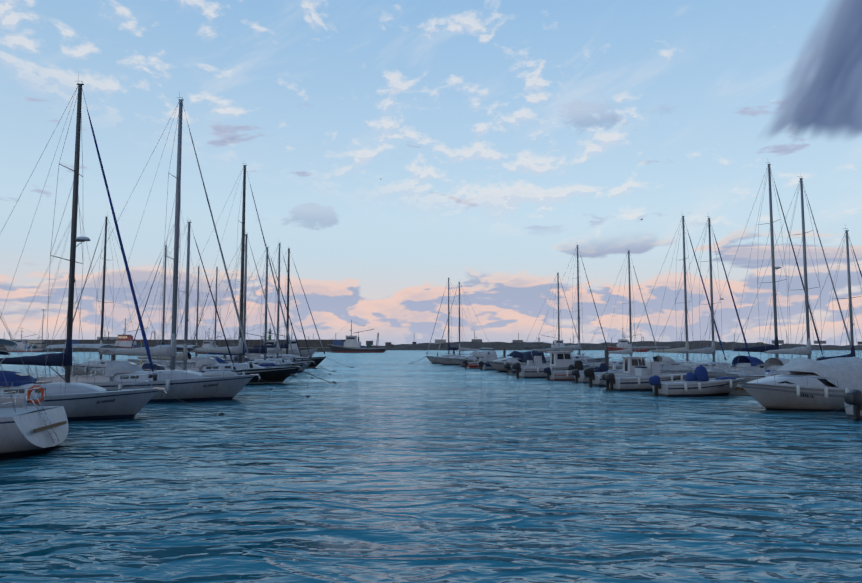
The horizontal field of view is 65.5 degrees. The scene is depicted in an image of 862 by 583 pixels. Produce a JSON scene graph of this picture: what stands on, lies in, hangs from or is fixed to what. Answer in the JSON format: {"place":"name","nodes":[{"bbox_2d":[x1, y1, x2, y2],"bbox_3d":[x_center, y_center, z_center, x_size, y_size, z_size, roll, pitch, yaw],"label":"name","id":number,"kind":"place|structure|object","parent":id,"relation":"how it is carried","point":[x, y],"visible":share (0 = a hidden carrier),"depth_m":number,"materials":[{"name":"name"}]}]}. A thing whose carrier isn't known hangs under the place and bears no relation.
{"place":"outdoors","nodes":[
{"label":"outdoors","id":0,"kind":"place"},
{"bbox_2d":[0,350,861,582],"bbox_3d":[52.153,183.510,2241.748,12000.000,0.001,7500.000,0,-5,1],"label":"sea water","id":1,"kind":"structure","parent":0,"point":[391,466],"depth_m":14.94,"materials":[{"name":"blue liquid"}]},
{"bbox_2d":[0,311,40,379],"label":"sailboat","id":2,"kind":"object","parent":1,"relation":"on","point":[34,373],"visible":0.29,"depth_m":45.51,"materials":[{"name":"white plastic"}]},
{"bbox_2d":[4,329,49,351],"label":"trawler","id":3,"kind":"object","parent":1,"relation":"on","point":[22,344],"visible":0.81,"depth_m":321.91,"materials":[{"name":"grey"}]},
{"bbox_2d":[0,316,67,456],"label":"sailboat","id":4,"kind":"object","parent":1,"relation":"on","point":[25,428],"visible":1,"depth_m":19.81,"materials":[{"name":"white plastic"}]},
{"bbox_2d":[0,73,224,419],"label":"sailboat","id":5,"kind":"object","parent":1,"relation":"on","point":[76,401],"visible":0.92,"depth_m":29.18,"materials":[{"name":"white"}]},
{"bbox_2d":[63,212,169,374],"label":"sailboat","id":6,"kind":"object","parent":1,"relation":"on","point":[93,364],"visible":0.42,"depth_m":69.65,"materials":[{"name":"white"}]},
{"bbox_2d":[105,318,154,348],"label":"trawler","id":7,"kind":"object","parent":1,"relation":"on","point":[126,341],"visible":0.31,"depth_m":322.20,"materials":[{"name":"white"}]},
{"bbox_2d":[22,91,309,401],"bbox_3d":[-14.680,-2.613,39.753,16.445,19.024,4.218,0,-5,-6],"label":"sailboat","id":8,"kind":"object","parent":1,"relation":"on","point":[183,385],"visible":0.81,"depth_m":38.80,"materials":[{"name":"white"}]},
{"bbox_2d":[0,337,345,351],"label":"breakwater","id":9,"kind":"object","parent":1,"relation":"on","point":[315,344],"visible":0.33,"depth_m":349.48,"materials":[{"name":"concrete"}]},
{"bbox_2d":[125,244,222,366],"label":"sailboat","id":10,"kind":"object","parent":1,"relation":"on","point":[190,359],"visible":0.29,"depth_m":86.86,"materials":[{"name":"white"}]},
{"bbox_2d":[91,220,272,389],"bbox_3d":[-16.784,0.951,46.972,12.531,12.798,3.523,0,-5,-5],"label":"sailboat","id":11,"kind":"object","parent":1,"relation":"on","point":[181,356],"visible":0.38,"depth_m":46.79,"materials":[{"name":"white"}]},
{"bbox_2d":[111,355,259,365],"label":"pontoon","id":12,"kind":"object","parent":1,"relation":"on","point":[113,357],"visible":0.04,"depth_m":56.08,"materials":[{"name":"concrete"}]},
{"bbox_2d":[176,263,234,358],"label":"sailboat","id":13,"kind":"object","parent":1,"relation":"on","point":[197,303],"visible":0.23,"depth_m":96.99,"materials":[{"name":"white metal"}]},
{"bbox_2d":[192,330,229,353],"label":"trawler","id":14,"kind":"object","parent":1,"relation":"on","point":[206,344],"visible":0.29,"depth_m":250.04,"materials":[{"name":"grey"}]},
{"bbox_2d":[192,266,257,357],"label":"sailboat","id":15,"kind":"object","parent":1,"relation":"on","point":[216,301],"visible":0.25,"depth_m":106.83,"materials":[{"name":"white"}]},
{"bbox_2d":[140,165,336,383],"bbox_3d":[-15.219,-1.502,55.997,16.421,19.396,4.256,0,-5,-6],"label":"sailboat","id":16,"kind":"object","parent":1,"relation":"on","point":[274,375],"visible":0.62,"depth_m":55.17,"materials":[{"name":"grey"}]},
{"bbox_2d":[175,229,312,377],"bbox_3d":[-17.275,1.354,63.473,13.575,14.712,3.743,0,-5,-5],"label":"sailboat","id":17,"kind":"object","parent":1,"relation":"on","point":[222,360],"visible":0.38,"depth_m":63.34,"materials":[{"name":"blue"}]},
{"bbox_2d":[232,329,296,356],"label":"trawler","id":18,"kind":"object","parent":1,"relation":"on","point":[270,342],"visible":0.31,"depth_m":159.39,"materials":[{"name":"grey"}]},
{"bbox_2d":[208,243,330,374],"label":"sailboat","id":19,"kind":"object","parent":1,"relation":"on","point":[258,351],"visible":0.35,"depth_m":70.68,"materials":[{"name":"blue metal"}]},
{"bbox_2d":[223,243,335,371],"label":"sailboat","id":20,"kind":"object","parent":1,"relation":"on","point":[276,350],"visible":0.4,"depth_m":79.56,"materials":[{"name":"blue"}]},
{"bbox_2d":[221,247,353,367],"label":"sailboat","id":21,"kind":"object","parent":1,"relation":"on","point":[317,360],"visible":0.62,"depth_m":94.17,"materials":[{"name":"grey"}]},
{"bbox_2d":[261,324,317,356],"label":"trawler","id":22,"kind":"object","parent":1,"relation":"on","point":[303,352],"visible":0.4,"depth_m":174.51,"materials":[{"name":"blue"}]},
{"bbox_2d":[328,319,387,352],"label":"trawler","id":23,"kind":"object","parent":1,"relation":"on","point":[352,344],"visible":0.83,"depth_m":297.47,"materials":[{"name":"grey"}]},
{"bbox_2d":[411,278,479,363],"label":"sailboat","id":24,"kind":"object","parent":1,"relation":"on","point":[432,358],"visible":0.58,"depth_m":117.73,"materials":[{"name":"white"}]},
{"bbox_2d":[424,282,499,364],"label":"sailboat","id":25,"kind":"object","parent":1,"relation":"on","point":[444,361],"visible":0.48,"depth_m":108.67,"materials":[{"name":"white"}]},
{"bbox_2d":[452,350,497,366],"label":"motorboat","id":26,"kind":"object","parent":1,"relation":"on","point":[476,356],"visible":0.46,"depth_m":99.77,"materials":[{"name":"grey"}]},
{"bbox_2d":[455,348,499,367],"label":"motorboat","id":27,"kind":"object","parent":1,"relation":"on","point":[485,358],"visible":0.33,"depth_m":92.18,"materials":[{"name":"grey plastic"}]},
{"bbox_2d":[472,355,504,369],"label":"motorboat","id":28,"kind":"object","parent":1,"relation":"on","point":[487,366],"visible":0.25,"depth_m":86.17,"materials":[{"name":"grey"}]},
{"bbox_2d":[473,351,549,371],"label":"motorboat","id":29,"kind":"object","parent":1,"relation":"on","point":[516,356],"visible":0.6,"depth_m":79.75,"materials":[{"name":"grey"}]},
{"bbox_2d":[493,347,549,374],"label":"motorboat","id":30,"kind":"object","parent":1,"relation":"on","point":[537,360],"visible":0.25,"depth_m":72.80,"materials":[{"name":"grey"}]},
{"bbox_2d":[500,351,590,377],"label":"motorboat","id":31,"kind":"object","parent":1,"relation":"on","point":[560,360],"visible":0.48,"depth_m":66.02,"materials":[{"name":"grey plastic"}]},
{"bbox_2d":[520,272,583,356],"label":"sailboat","id":32,"kind":"object","parent":1,"relation":"on","point":[559,326],"visible":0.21,"depth_m":101.84,"materials":[{"name":"white"}]},
{"bbox_2d":[532,331,573,352],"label":"trawler","id":33,"kind":"object","parent":1,"relation":"on","point":[561,345],"visible":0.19,"depth_m":296.38,"materials":[{"name":"grey"}]},
{"bbox_2d":[529,358,599,379],"bbox_3d":[12.237,7.151,61.512,8.599,2.502,2.475,1,-5,-9],"label":"motorboat","id":34,"kind":"object","parent":1,"relation":"on","point":[561,374],"visible":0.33,"depth_m":61.07,"materials":[{"name":"grey"}]},
{"bbox_2d":[530,245,612,363],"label":"sailboat","id":35,"kind":"object","parent":1,"relation":"on","point":[582,356],"visible":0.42,"depth_m":96.69,"materials":[{"name":"white"}]},
{"bbox_2d":[558,363,622,382],"bbox_3d":[13.571,6.828,57.718,7.817,2.537,2.384,1,-5,-14],"label":"motorboat","id":36,"kind":"object","parent":1,"relation":"on","point":[579,376],"visible":0.46,"depth_m":57.35,"materials":[{"name":"grey"}]},
{"bbox_2d":[437,348,770,395],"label":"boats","id":37,"kind":"object","parent":1,"relation":"on","point":[741,391],"visible":0.12,"depth_m":43.70,"materials":[{"name":"plastic"}]},
{"bbox_2d":[365,340,861,349],"bbox_3d":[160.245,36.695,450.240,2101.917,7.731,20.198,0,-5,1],"label":"breakwater rocks","id":38,"kind":"object","parent":1,"relation":"in","point":[520,346],"visible":0.35,"depth_m":446.23,"materials":[{"name":"grey stone"}]},
{"bbox_2d":[4,329,849,343],"bbox_3d":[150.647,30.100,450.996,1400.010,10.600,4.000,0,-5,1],"label":"distant buildings","id":39,"kind":"structure","parent":38,"relation":"on","point":[437,341],"depth_m":452.59,"materials":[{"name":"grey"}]},
{"bbox_2d":[569,357,663,385],"bbox_3d":[14.332,6.137,53.117,8.999,3.193,2.612,1,-5,-9],"label":"motorboat","id":40,"kind":"object","parent":1,"relation":"on","point":[630,364],"visible":0.29,"depth_m":52.80,"materials":[{"name":"grey"}]},
{"bbox_2d":[578,249,658,369],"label":"sailboat","id":41,"kind":"object","parent":1,"relation":"on","point":[625,351],"visible":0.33,"depth_m":76.17,"materials":[{"name":"white"}]},
{"bbox_2d":[606,327,650,351],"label":"trawler","id":42,"kind":"object","parent":1,"relation":"on","point":[620,345],"visible":0.6,"depth_m":324.88,"materials":[{"name":"grey"}]},
{"bbox_2d":[581,336,694,390],"bbox_3d":[14.611,5.029,47.911,9.598,4.631,2.737,1,-5,-12],"label":"motorboat","id":43,"kind":"object","parent":1,"relation":"on","point":[638,380],"visible":0.67,"depth_m":47.42,"materials":[{"name":"grey plastic"}]},
{"bbox_2d":[615,216,729,368],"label":"sailboat","id":44,"kind":"object","parent":1,"relation":"on","point":[669,360],"visible":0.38,"depth_m":66.74,"materials":[{"name":"white"}]},
{"bbox_2d":[627,362,743,395],"bbox_3d":[15.823,5.551,42.477,8.799,2.637,2.580,1,-5,-8],"label":"motorboat","id":45,"kind":"object","parent":1,"relation":"on","point":[698,382],"visible":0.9,"depth_m":42.01,"materials":[{"name":"grey plastic"}]},
{"bbox_2d":[648,216,749,373],"bbox_3d":[25.253,0.576,62.864,11.758,16.268,4.020,1,-5,-15],"label":"sailboat","id":46,"kind":"object","parent":1,"relation":"on","point":[683,366],"visible":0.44,"depth_m":62.69,"materials":[{"name":"white"}]},
{"bbox_2d":[681,162,824,377],"bbox_3d":[27.651,-1.623,56.547,13.258,19.776,4.387,1,-5,-13],"label":"sailboat","id":47,"kind":"object","parent":1,"relation":"on","point":[743,360],"visible":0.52,"depth_m":56.50,"materials":[{"name":"white"}]},
{"bbox_2d":[714,176,850,382],"bbox_3d":[28.127,-0.836,52.328,12.258,17.438,4.153,1,-5,-12],"label":"sailboat","id":48,"kind":"object","parent":1,"relation":"on","point":[771,364],"visible":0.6,"depth_m":52.12,"materials":[{"name":"white plastic"}]},
{"bbox_2d":[712,357,861,411],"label":"motor cruiser","id":49,"kind":"object","parent":1,"relation":"on","point":[811,384],"visible":0.94,"depth_m":32.65,"materials":[{"name":"grey"}]},
{"bbox_2d":[773,228,861,373],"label":"sailboat","id":50,"kind":"object","parent":1,"relation":"on","point":[852,353],"visible":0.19,"depth_m":45.44,"materials":[{"name":"white"}]},
{"bbox_2d":[814,389,861,418],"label":"motorboat","id":51,"kind":"object","parent":1,"relation":"on","point":[853,403],"visible":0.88,"depth_m":28.65,"materials":[{"name":"grey"}]},
{"bbox_2d":[0,0,861,345],"label":"sky","id":52,"kind":"structure","parent":0,"point":[502,138],"materials":[{"name":"blue"}]}
]}

